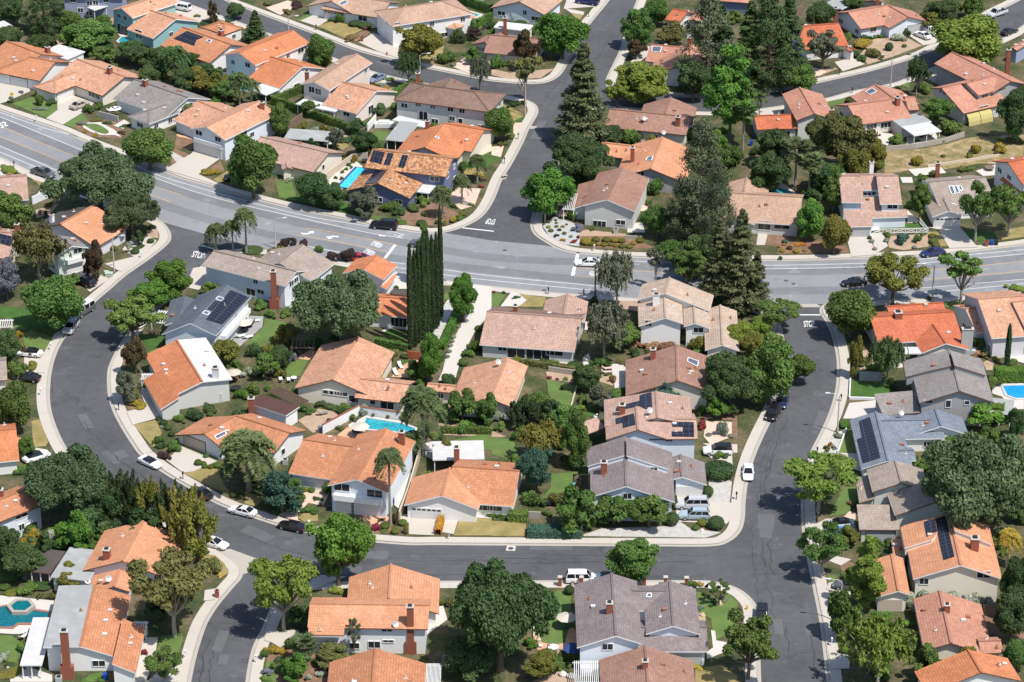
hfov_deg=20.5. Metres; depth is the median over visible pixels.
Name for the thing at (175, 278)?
broadleaf tree
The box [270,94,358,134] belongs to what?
hedge
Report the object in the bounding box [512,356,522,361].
bush
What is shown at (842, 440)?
garden wall
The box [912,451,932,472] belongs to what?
tree
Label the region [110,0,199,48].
house
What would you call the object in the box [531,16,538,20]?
window
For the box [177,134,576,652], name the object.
terracotta path
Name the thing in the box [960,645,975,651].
tree
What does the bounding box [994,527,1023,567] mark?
broadleaf tree
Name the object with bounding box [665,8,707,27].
house
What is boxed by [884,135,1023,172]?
slope ground
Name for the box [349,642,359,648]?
window
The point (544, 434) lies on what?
weeping tree
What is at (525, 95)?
street lamp
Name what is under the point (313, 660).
bush
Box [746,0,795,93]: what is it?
pine tree
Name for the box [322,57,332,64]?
bush
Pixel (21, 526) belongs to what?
window
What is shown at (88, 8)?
house
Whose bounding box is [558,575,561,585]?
brick pillar
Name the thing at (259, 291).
window
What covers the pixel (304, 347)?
pergola
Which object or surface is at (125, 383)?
tree
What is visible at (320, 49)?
broadleaf tree
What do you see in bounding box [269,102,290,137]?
broadleaf tree
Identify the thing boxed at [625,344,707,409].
house
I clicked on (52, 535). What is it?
flowering shrub
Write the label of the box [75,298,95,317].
parked van
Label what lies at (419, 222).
clipped shrub
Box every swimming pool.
[0,604,51,628]
[116,36,129,44]
[339,167,366,188]
[363,416,416,432]
[772,185,794,193]
[1000,384,1023,399]
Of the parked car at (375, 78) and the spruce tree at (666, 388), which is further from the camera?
the parked car at (375, 78)
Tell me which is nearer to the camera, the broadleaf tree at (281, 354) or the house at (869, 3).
the broadleaf tree at (281, 354)
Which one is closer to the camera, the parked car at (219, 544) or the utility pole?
the parked car at (219, 544)
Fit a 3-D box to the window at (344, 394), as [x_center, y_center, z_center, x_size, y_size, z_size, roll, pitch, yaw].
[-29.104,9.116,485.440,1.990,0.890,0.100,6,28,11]
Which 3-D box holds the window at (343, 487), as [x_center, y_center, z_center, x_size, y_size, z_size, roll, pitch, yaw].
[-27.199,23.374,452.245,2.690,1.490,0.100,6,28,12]
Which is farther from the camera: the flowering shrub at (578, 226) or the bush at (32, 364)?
the flowering shrub at (578, 226)
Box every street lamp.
[112,235,124,272]
[274,217,286,246]
[525,80,535,115]
[825,392,839,431]
[881,54,892,86]
[922,263,934,301]
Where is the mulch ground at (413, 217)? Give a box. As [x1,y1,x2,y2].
[73,31,1023,681]
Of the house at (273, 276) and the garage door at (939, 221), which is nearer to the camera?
the house at (273, 276)
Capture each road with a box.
[0,111,1023,304]
[47,0,1023,681]
[51,25,888,681]
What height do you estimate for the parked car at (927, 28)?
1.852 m
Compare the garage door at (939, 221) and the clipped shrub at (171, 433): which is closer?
the clipped shrub at (171, 433)
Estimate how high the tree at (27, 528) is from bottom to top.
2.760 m
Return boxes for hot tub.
[7,598,35,614]
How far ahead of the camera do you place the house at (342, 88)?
603.88 m
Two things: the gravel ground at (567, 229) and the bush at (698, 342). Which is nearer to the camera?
the bush at (698, 342)
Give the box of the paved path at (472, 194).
[266,0,893,522]
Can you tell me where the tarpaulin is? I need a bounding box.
[539,498,554,505]
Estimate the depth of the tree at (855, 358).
492.98 m
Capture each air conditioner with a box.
[55,675,62,681]
[282,458,287,464]
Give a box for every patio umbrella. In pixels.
[109,106,120,112]
[227,368,241,382]
[239,319,251,331]
[351,422,368,433]
[557,612,575,628]
[563,642,579,653]
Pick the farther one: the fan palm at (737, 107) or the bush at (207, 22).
the bush at (207, 22)
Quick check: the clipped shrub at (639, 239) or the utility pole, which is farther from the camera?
the clipped shrub at (639, 239)
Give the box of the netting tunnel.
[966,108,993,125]
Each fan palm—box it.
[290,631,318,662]
[733,98,756,149]
[780,134,813,190]
[796,150,823,188]
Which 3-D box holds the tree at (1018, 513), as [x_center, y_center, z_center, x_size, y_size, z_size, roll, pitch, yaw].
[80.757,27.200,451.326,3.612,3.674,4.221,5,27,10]
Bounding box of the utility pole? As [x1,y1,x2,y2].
[594,265,596,294]
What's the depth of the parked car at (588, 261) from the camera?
535.97 m
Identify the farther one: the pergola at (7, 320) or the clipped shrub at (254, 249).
the clipped shrub at (254, 249)
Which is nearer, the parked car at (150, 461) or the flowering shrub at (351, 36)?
the parked car at (150, 461)
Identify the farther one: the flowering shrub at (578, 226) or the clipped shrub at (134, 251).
the flowering shrub at (578, 226)
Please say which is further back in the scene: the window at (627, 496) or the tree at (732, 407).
the tree at (732, 407)
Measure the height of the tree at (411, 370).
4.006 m
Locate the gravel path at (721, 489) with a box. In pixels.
[171,151,844,537]
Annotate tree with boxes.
[0,0,28,25]
[0,25,23,44]
[0,190,34,228]
[0,257,20,300]
[0,328,20,365]
[0,380,30,431]
[0,525,20,567]
[1,535,48,579]
[11,219,72,279]
[18,434,34,455]
[20,0,65,34]
[20,274,85,330]
[20,527,39,545]
[22,442,108,514]
[22,524,40,536]
[24,34,60,47]
[36,529,57,552]
[39,139,155,210]
[54,509,92,549]
[56,9,80,27]
[56,18,117,50]
[56,572,79,588]
[63,560,74,566]
[66,273,79,283]
[81,239,103,281]
[82,507,111,533]
[85,531,101,549]
[86,486,127,528]
[88,46,116,61]
[102,294,167,339]
[103,190,160,235]
[104,468,131,493]
[105,468,150,524]
[115,40,144,61]
[115,370,135,402]
[120,335,147,373]
[121,127,173,169]
[122,45,154,67]
[126,279,169,304]
[126,545,211,636]
[128,506,167,529]
[131,229,144,242]
[134,474,163,521]
[138,64,160,81]
[143,645,183,681]
[144,258,192,299]
[144,601,167,617]
[146,51,168,73]
[150,47,175,66]
[153,477,189,529]
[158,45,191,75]
[158,483,205,544]
[168,493,219,557]
[169,64,194,90]
[181,52,200,66]
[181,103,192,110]
[184,65,210,91]
[200,63,222,76]
[200,281,219,291]
[203,222,228,249]
[207,0,219,22]
[207,71,229,97]
[211,80,237,100]
[212,338,239,364]
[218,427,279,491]
[222,220,240,251]
[223,457,241,470]
[226,2,244,19]
[226,72,252,104]
[226,359,244,370]
[227,133,278,198]
[232,207,256,253]
[241,10,268,43]
[241,78,261,101]
[247,553,319,630]
[252,352,279,378]
[263,471,302,512]
[267,246,283,252]
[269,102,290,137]
[269,344,292,366]
[273,324,296,346]
[280,653,307,681]
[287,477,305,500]
[287,605,308,627]
[289,269,381,340]
[295,171,328,206]
[301,100,321,113]
[304,512,375,585]
[305,138,320,146]
[306,33,335,66]
[315,641,349,669]
[319,125,331,130]
[322,182,346,209]
[325,127,343,149]
[327,333,346,341]
[346,118,366,131]
[347,185,379,219]
[347,617,360,654]
[350,130,378,152]
[365,140,383,154]
[372,446,405,524]
[394,23,444,65]
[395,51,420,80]
[395,384,448,455]
[404,359,425,380]
[405,429,426,461]
[406,243,413,349]
[412,249,418,346]
[415,221,429,253]
[415,241,422,342]
[418,331,443,381]
[420,230,427,338]
[425,228,431,332]
[429,234,435,331]
[430,185,451,217]
[434,231,439,328]
[437,204,443,319]
[442,388,478,422]
[442,439,451,447]
[443,635,493,681]
[447,556,560,672]
[448,272,478,321]
[450,174,472,202]
[462,46,483,60]
[466,27,481,39]
[467,154,487,181]
[469,54,490,90]
[476,392,497,426]
[484,106,514,140]
[504,394,543,425]
[504,454,519,462]
[507,55,543,104]
[513,29,540,64]
[515,446,552,493]
[516,418,565,450]
[520,167,576,216]
[523,648,556,679]
[528,391,551,417]
[534,12,590,58]
[539,583,553,594]
[541,399,560,419]
[543,131,615,175]
[547,404,579,431]
[548,648,562,667]
[551,42,619,143]
[555,484,601,534]
[562,406,589,467]
[569,171,589,183]
[572,363,602,391]
[587,300,630,358]
[589,384,612,410]
[593,125,622,142]
[594,247,633,303]
[596,495,630,524]
[604,79,634,107]
[605,537,660,581]
[606,321,641,348]
[614,61,669,104]
[619,7,655,45]
[626,494,668,527]
[627,38,647,57]
[639,204,671,238]
[645,0,669,25]
[646,248,665,280]
[653,382,680,395]
[655,239,685,265]
[657,20,687,45]
[658,179,700,242]
[666,240,702,283]
[669,116,733,238]
[672,209,699,239]
[673,59,712,101]
[675,0,738,96]
[677,233,713,278]
[681,248,707,279]
[693,218,737,306]
[694,155,736,249]
[700,349,767,403]
[701,43,758,144]
[703,171,732,190]
[704,129,727,161]
[705,5,733,66]
[706,396,728,418]
[709,578,729,605]
[712,208,765,314]
[715,142,744,171]
[721,607,779,679]
[724,48,751,96]
[725,402,738,416]
[727,9,743,22]
[727,320,754,340]
[734,0,774,96]
[738,331,769,354]
[741,251,773,313]
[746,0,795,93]
[747,331,794,404]
[748,154,792,192]
[752,314,772,333]
[753,90,767,114]
[756,127,794,156]
[757,298,801,330]
[769,0,814,87]
[777,155,790,180]
[782,450,859,513]
[785,64,817,89]
[788,353,816,383]
[795,197,824,239]
[795,520,849,578]
[805,0,837,23]
[805,115,822,151]
[807,29,845,69]
[808,160,846,190]
[813,112,877,157]
[821,214,852,254]
[822,166,841,213]
[824,288,877,337]
[827,589,862,635]
[835,148,870,172]
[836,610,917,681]
[838,524,860,543]
[840,566,854,581]
[843,0,865,9]
[845,534,886,612]
[847,334,862,377]
[864,138,887,172]
[864,251,930,304]
[866,334,908,384]
[867,537,884,550]
[905,54,931,98]
[907,642,940,673]
[910,173,931,222]
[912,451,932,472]
[920,431,1023,529]
[922,0,960,19]
[922,12,942,25]
[922,97,954,124]
[930,13,1002,63]
[937,250,983,303]
[943,435,953,442]
[958,179,1001,240]
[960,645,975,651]
[962,0,984,13]
[967,403,1005,428]
[977,425,1000,443]
[991,184,1023,236]
[991,531,1002,548]
[992,586,1023,639]
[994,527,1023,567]
[997,91,1023,143]
[999,555,1023,601]
[1002,638,1023,670]
[1004,323,1011,365]
[1007,407,1023,435]
[1007,503,1023,523]
[1009,85,1023,94]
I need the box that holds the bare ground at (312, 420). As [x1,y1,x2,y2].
[8,18,995,681]
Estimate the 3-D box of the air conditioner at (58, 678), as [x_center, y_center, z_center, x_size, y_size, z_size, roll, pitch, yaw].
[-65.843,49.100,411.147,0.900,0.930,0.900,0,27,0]
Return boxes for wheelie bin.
[102,672,107,680]
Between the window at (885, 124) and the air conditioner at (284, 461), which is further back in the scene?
the window at (885, 124)
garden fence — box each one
[288,113,302,128]
[367,114,375,130]
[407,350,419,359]
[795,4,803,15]
[983,604,997,615]
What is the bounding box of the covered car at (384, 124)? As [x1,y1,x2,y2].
[375,120,394,127]
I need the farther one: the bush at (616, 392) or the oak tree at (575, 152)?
the oak tree at (575, 152)
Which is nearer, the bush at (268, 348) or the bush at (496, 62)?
the bush at (268, 348)
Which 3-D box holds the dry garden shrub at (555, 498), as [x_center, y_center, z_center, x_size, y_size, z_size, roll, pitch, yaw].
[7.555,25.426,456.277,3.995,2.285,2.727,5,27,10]
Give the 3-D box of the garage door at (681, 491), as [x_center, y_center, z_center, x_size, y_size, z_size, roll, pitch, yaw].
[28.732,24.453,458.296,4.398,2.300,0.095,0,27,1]
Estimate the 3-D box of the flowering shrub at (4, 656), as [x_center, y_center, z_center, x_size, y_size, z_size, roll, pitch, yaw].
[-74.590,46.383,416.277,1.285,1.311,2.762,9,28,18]
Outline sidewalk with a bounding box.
[0,0,1023,681]
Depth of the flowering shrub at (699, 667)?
414.30 m
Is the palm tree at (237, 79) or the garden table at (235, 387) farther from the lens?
the palm tree at (237, 79)
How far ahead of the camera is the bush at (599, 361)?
499.08 m
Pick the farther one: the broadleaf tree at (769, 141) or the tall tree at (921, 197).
the broadleaf tree at (769, 141)
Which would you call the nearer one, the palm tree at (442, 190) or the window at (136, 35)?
the palm tree at (442, 190)
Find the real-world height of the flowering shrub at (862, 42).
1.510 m
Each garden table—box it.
[231,385,240,390]
[548,644,558,649]
[985,165,993,170]
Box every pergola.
[0,319,13,328]
[133,621,147,638]
[140,373,152,389]
[151,310,167,333]
[267,386,308,410]
[290,338,315,354]
[426,663,442,681]
[562,193,577,220]
[572,661,599,681]
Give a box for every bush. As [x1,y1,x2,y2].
[0,164,17,174]
[0,662,25,678]
[5,662,16,667]
[7,361,28,377]
[12,464,26,473]
[16,580,37,595]
[16,641,25,651]
[28,360,36,370]
[35,94,43,104]
[44,201,52,207]
[46,99,56,104]
[46,521,61,535]
[81,672,105,681]
[82,104,94,112]
[94,15,112,21]
[94,101,103,109]
[102,42,113,48]
[132,243,144,248]
[148,224,156,229]
[151,436,165,443]
[155,442,168,448]
[168,439,178,444]
[168,443,181,451]
[172,414,185,422]
[185,407,203,419]
[197,20,224,25]
[203,402,216,416]
[209,96,223,101]
[231,409,247,414]
[233,389,249,398]
[235,95,242,101]
[244,474,257,482]
[245,342,261,355]
[245,383,259,393]
[254,298,267,310]
[259,648,268,657]
[260,676,272,681]
[261,344,273,352]
[263,385,271,390]
[264,309,275,318]
[270,504,286,514]
[270,661,291,676]
[273,368,286,377]
[273,656,284,663]
[277,323,298,331]
[280,306,290,317]
[284,636,298,647]
[291,387,297,394]
[297,121,307,128]
[298,406,316,414]
[300,506,318,513]
[303,334,322,346]
[309,658,318,665]
[314,245,323,251]
[315,400,327,406]
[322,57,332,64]
[322,481,331,493]
[324,403,336,410]
[328,585,345,594]
[335,13,343,21]
[336,402,355,418]
[343,138,353,142]
[372,102,385,114]
[379,200,400,211]
[380,335,397,340]
[391,101,396,108]
[392,205,405,214]
[400,353,408,358]
[407,204,419,211]
[415,378,424,386]
[416,193,430,206]
[420,654,429,663]
[425,422,429,436]
[429,432,435,439]
[436,53,449,63]
[441,373,457,384]
[446,50,456,61]
[450,27,465,42]
[457,420,475,433]
[458,161,466,171]
[458,209,466,215]
[461,349,474,356]
[466,340,482,350]
[470,18,478,28]
[482,21,497,28]
[488,28,494,34]
[490,53,502,68]
[493,421,504,430]
[507,100,523,106]
[507,133,514,138]
[511,431,522,440]
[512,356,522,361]
[514,424,526,431]
[521,490,546,505]
[523,637,538,648]
[542,509,552,516]
[546,359,559,363]
[557,439,566,448]
[559,455,570,466]
[560,383,566,390]
[560,661,568,668]
[567,210,576,219]
[571,457,584,469]
[578,393,586,404]
[578,404,588,410]
[588,357,611,366]
[590,295,597,305]
[599,300,614,305]
[610,387,625,397]
[621,129,630,143]
[628,348,639,357]
[629,128,642,142]
[645,134,657,140]
[645,199,651,205]
[646,177,663,195]
[673,495,677,509]
[685,580,697,586]
[687,127,696,138]
[688,336,706,351]
[693,348,705,352]
[696,405,704,415]
[713,451,728,458]
[719,126,728,133]
[750,145,762,154]
[801,188,821,200]
[839,419,850,428]
[844,32,851,40]
[853,51,859,56]
[857,54,866,60]
[861,34,872,38]
[865,365,884,372]
[866,604,872,611]
[874,668,889,680]
[885,538,891,546]
[886,377,897,390]
[888,132,902,143]
[896,233,909,244]
[899,619,914,627]
[903,28,911,35]
[905,199,911,208]
[907,641,919,652]
[913,234,921,241]
[914,83,930,93]
[940,120,962,134]
[958,165,965,170]
[963,167,974,171]
[973,338,984,349]
[988,376,1003,389]
[990,355,1000,362]
[994,527,1004,537]
[997,136,1023,143]
[1001,547,1006,555]
[1003,284,1023,292]
[1009,358,1017,364]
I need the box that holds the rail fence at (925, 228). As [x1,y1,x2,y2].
[871,218,927,233]
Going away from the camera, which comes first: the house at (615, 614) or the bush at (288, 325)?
the house at (615, 614)
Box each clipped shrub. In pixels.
[0,569,20,581]
[0,583,10,590]
[4,589,17,596]
[36,580,53,590]
[130,248,139,253]
[159,419,167,424]
[164,424,172,429]
[168,431,174,435]
[194,459,201,465]
[213,462,221,467]
[230,491,236,497]
[242,245,262,254]
[308,487,314,492]
[349,20,360,26]
[358,22,371,27]
[380,522,389,528]
[385,77,394,80]
[391,527,399,533]
[398,220,406,224]
[399,519,406,525]
[403,524,408,533]
[416,220,425,224]
[458,358,467,365]
[474,325,482,330]
[514,20,526,23]
[564,584,573,594]
[567,360,580,365]
[581,237,590,244]
[592,236,599,241]
[602,236,610,241]
[611,237,617,242]
[618,238,625,242]
[636,237,643,242]
[666,512,678,525]
[692,524,699,530]
[697,518,706,526]
[702,485,713,497]
[705,459,734,480]
[707,515,724,529]
[840,644,849,653]
[885,42,893,50]
[929,238,938,243]
[932,242,940,246]
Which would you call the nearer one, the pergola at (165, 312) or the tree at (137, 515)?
the tree at (137, 515)
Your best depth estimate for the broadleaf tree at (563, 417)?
474.84 m
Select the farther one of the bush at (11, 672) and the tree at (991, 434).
the tree at (991, 434)
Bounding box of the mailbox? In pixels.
[214,589,218,597]
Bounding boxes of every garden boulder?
[559,671,566,676]
[567,672,575,679]
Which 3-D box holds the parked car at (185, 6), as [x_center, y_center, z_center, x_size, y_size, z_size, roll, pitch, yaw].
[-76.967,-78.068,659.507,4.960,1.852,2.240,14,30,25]
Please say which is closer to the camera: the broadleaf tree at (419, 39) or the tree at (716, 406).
the tree at (716, 406)
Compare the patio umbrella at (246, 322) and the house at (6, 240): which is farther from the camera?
the house at (6, 240)
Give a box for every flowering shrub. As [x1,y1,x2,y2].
[0,650,9,662]
[15,330,23,338]
[48,529,55,539]
[129,400,146,409]
[141,649,147,654]
[200,169,220,174]
[240,366,273,375]
[261,668,273,675]
[264,645,287,654]
[287,353,296,362]
[305,673,311,679]
[315,669,327,676]
[345,33,359,41]
[352,154,357,162]
[371,523,380,530]
[450,216,456,221]
[571,223,582,231]
[609,375,615,382]
[628,336,643,348]
[643,341,659,350]
[658,341,678,349]
[693,664,703,670]
[699,419,706,429]
[794,242,806,245]
[855,38,872,47]
[890,33,907,40]
[905,591,914,611]
[910,157,922,165]
[912,589,929,596]
[947,590,960,597]
[961,594,971,600]
[971,350,985,356]
[971,591,984,606]
[972,144,980,152]
[983,596,996,612]
[994,142,1006,152]
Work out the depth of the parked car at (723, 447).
470.32 m
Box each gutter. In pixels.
[0,0,1023,681]
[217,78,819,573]
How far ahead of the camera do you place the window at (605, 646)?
411.57 m
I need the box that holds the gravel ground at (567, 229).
[543,216,579,245]
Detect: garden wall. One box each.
[31,192,47,204]
[98,111,118,121]
[322,404,359,433]
[325,154,352,179]
[353,152,367,160]
[360,406,400,419]
[398,445,420,519]
[529,511,540,518]
[548,366,574,374]
[571,385,576,404]
[624,235,641,239]
[837,427,846,452]
[849,378,875,399]
[859,371,881,381]
[886,132,964,150]
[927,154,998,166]
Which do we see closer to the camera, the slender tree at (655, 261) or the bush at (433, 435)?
the bush at (433, 435)
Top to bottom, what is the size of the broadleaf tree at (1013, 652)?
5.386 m
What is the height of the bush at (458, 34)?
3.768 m
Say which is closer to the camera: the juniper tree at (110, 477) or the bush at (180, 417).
the juniper tree at (110, 477)
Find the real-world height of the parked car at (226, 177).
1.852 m
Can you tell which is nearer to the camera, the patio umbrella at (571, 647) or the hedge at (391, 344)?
the patio umbrella at (571, 647)
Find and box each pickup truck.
[30,166,55,178]
[575,0,599,5]
[986,7,1007,17]
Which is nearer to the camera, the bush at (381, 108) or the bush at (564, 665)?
the bush at (564, 665)
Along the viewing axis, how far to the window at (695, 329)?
505.25 m
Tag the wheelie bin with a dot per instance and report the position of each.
(105, 675)
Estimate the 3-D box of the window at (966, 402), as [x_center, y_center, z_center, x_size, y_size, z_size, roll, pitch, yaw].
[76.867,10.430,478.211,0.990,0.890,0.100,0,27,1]
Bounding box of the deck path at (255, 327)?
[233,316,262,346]
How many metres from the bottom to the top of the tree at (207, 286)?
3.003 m
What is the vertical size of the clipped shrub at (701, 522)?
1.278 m
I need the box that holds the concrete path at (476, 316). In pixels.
[0,10,1023,681]
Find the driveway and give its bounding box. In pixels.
[0,0,976,681]
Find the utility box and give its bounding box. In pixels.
[105,271,112,276]
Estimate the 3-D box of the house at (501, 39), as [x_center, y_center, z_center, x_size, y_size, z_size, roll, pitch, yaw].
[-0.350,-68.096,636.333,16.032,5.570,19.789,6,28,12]
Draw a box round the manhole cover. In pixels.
[506,546,515,550]
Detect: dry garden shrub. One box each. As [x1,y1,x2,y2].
[19,346,31,357]
[32,107,48,109]
[36,592,43,599]
[46,593,55,598]
[76,120,86,124]
[89,117,101,121]
[157,451,171,459]
[198,557,222,573]
[263,1,272,4]
[277,237,290,246]
[283,9,291,14]
[290,237,296,245]
[291,0,302,8]
[299,238,307,245]
[325,251,340,261]
[335,425,344,430]
[339,248,355,261]
[359,403,367,413]
[377,82,388,87]
[390,349,399,359]
[392,513,398,523]
[439,596,455,605]
[490,410,504,420]
[547,492,563,506]
[615,358,624,365]
[680,334,688,343]
[702,591,710,597]
[716,421,728,436]
[721,596,727,601]
[845,96,852,102]
[860,357,872,365]
[865,48,884,58]
[928,170,940,176]
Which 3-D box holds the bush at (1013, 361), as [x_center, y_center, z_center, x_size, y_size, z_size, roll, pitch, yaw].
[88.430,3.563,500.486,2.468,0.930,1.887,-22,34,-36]
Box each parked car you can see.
[13,371,41,382]
[15,347,42,358]
[21,449,50,462]
[62,317,79,333]
[69,100,90,109]
[76,274,96,287]
[137,454,162,469]
[175,2,192,11]
[188,486,213,499]
[206,536,228,550]
[223,173,230,181]
[228,504,257,518]
[277,519,304,533]
[347,252,369,260]
[369,217,398,230]
[370,73,386,82]
[408,237,433,247]
[565,569,600,584]
[575,257,599,267]
[675,495,709,509]
[679,506,709,520]
[703,442,732,455]
[742,463,754,480]
[754,602,767,617]
[765,401,781,420]
[776,393,789,408]
[827,517,854,527]
[832,578,856,590]
[841,276,867,287]
[913,31,931,39]
[920,246,945,257]
[923,24,935,35]
[1000,27,1018,35]
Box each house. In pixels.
[0,21,21,45]
[0,40,84,89]
[0,173,28,205]
[0,222,26,263]
[0,356,6,388]
[0,422,20,474]
[0,486,41,536]
[20,584,145,681]
[29,520,181,594]
[32,204,128,254]
[33,58,140,105]
[48,235,87,275]
[64,0,126,17]
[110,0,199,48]
[113,78,210,129]
[143,337,231,419]
[160,20,247,68]
[161,283,250,345]
[173,100,274,160]
[174,394,306,465]
[202,244,334,308]
[222,30,324,100]
[256,128,344,179]
[288,427,415,516]
[294,336,415,411]
[296,53,396,121]
[306,0,399,26]
[308,563,439,654]
[327,647,426,681]
[342,254,406,329]
[346,148,460,208]
[374,0,475,45]
[385,115,493,163]
[394,71,505,126]
[404,440,521,521]
[427,357,527,419]
[470,16,542,65]
[479,293,587,362]
[490,0,562,23]
[570,474,588,488]
[572,146,649,228]
[574,572,707,675]
[584,390,697,458]
[587,436,706,520]
[599,645,694,681]
[602,130,692,192]
[605,97,696,144]
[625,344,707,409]
[637,277,738,356]
[645,35,715,85]
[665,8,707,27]
[718,0,749,13]
[718,177,803,235]
[753,87,833,138]
[790,7,855,59]
[828,0,926,37]
[835,84,941,143]
[836,160,907,236]
[845,0,883,8]
[850,408,966,475]
[856,460,948,541]
[865,302,968,357]
[874,326,1013,425]
[874,514,1000,610]
[913,590,1002,659]
[914,649,1021,681]
[916,161,992,226]
[931,75,1005,123]
[934,48,1023,97]
[952,290,1023,357]
[992,156,1023,204]
[1010,39,1023,62]
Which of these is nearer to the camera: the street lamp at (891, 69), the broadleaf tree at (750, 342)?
the broadleaf tree at (750, 342)
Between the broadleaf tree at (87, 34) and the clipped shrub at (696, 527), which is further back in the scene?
the broadleaf tree at (87, 34)
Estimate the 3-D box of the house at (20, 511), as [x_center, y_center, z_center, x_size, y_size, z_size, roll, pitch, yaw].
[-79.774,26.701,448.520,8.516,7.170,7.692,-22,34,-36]
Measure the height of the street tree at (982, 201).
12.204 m
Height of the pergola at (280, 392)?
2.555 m
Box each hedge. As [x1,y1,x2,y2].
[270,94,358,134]
[275,84,303,99]
[374,336,410,351]
[390,78,414,97]
[434,514,444,534]
[439,315,457,348]
[439,424,492,434]
[457,0,493,12]
[475,12,493,26]
[490,512,506,518]
[507,508,528,522]
[524,358,575,369]
[527,522,582,538]
[558,649,578,660]
[593,365,598,372]
[991,402,1005,423]
[993,365,1023,382]
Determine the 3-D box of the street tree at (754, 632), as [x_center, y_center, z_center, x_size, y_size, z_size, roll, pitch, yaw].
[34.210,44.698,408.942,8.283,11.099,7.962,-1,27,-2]
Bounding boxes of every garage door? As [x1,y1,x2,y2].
[9,76,27,87]
[56,87,73,102]
[67,260,85,274]
[183,435,205,453]
[194,142,204,153]
[205,145,221,159]
[324,10,343,21]
[335,501,353,513]
[351,503,380,516]
[385,31,392,45]
[411,507,441,519]
[475,46,485,57]
[670,653,702,664]
[676,486,702,496]
[850,227,870,236]
[865,531,895,541]
[877,599,903,610]
[907,23,923,33]
[935,217,960,226]
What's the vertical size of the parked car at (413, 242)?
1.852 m
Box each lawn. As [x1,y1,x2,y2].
[0,13,958,681]
[0,101,997,618]
[31,13,1023,681]
[85,124,108,133]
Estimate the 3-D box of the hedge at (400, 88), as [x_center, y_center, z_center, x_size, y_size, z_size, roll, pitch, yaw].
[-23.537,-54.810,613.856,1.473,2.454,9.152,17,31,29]
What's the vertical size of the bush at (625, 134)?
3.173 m
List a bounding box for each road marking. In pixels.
[0,112,1023,326]
[0,126,1019,281]
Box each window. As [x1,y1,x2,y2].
[15,512,27,520]
[18,523,24,530]
[26,521,37,526]
[73,247,81,254]
[77,8,83,12]
[86,1,92,5]
[86,11,92,15]
[88,91,94,97]
[92,0,98,4]
[92,660,105,666]
[117,22,123,32]
[121,25,128,35]
[135,29,142,39]
[195,129,202,136]
[215,136,220,142]
[246,287,255,296]
[257,288,264,294]
[289,279,293,287]
[294,276,298,283]
[298,47,303,53]
[308,86,314,92]
[315,88,321,95]
[322,389,333,394]
[329,391,339,395]
[333,482,349,491]
[338,392,347,396]
[343,111,349,116]
[348,395,357,402]
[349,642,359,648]
[358,15,366,21]
[366,488,382,498]
[368,104,373,114]
[368,641,380,648]
[380,401,393,409]
[383,639,393,642]
[390,317,406,327]
[401,103,407,107]
[419,111,427,120]
[430,176,438,181]
[431,118,438,123]
[437,393,443,398]
[449,116,454,121]
[479,505,488,510]
[489,506,501,511]
[498,11,505,15]
[498,347,506,351]
[507,348,525,358]
[525,349,549,359]
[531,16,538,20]
[546,351,562,356]
[593,220,605,226]
[602,643,612,649]
[616,219,625,225]
[623,493,631,499]
[693,327,703,332]
[758,220,770,230]
[774,225,789,229]
[866,123,876,129]
[880,121,890,128]
[887,205,897,208]
[919,578,928,584]
[923,441,929,446]
[945,400,951,407]
[964,400,969,404]
[976,571,990,577]

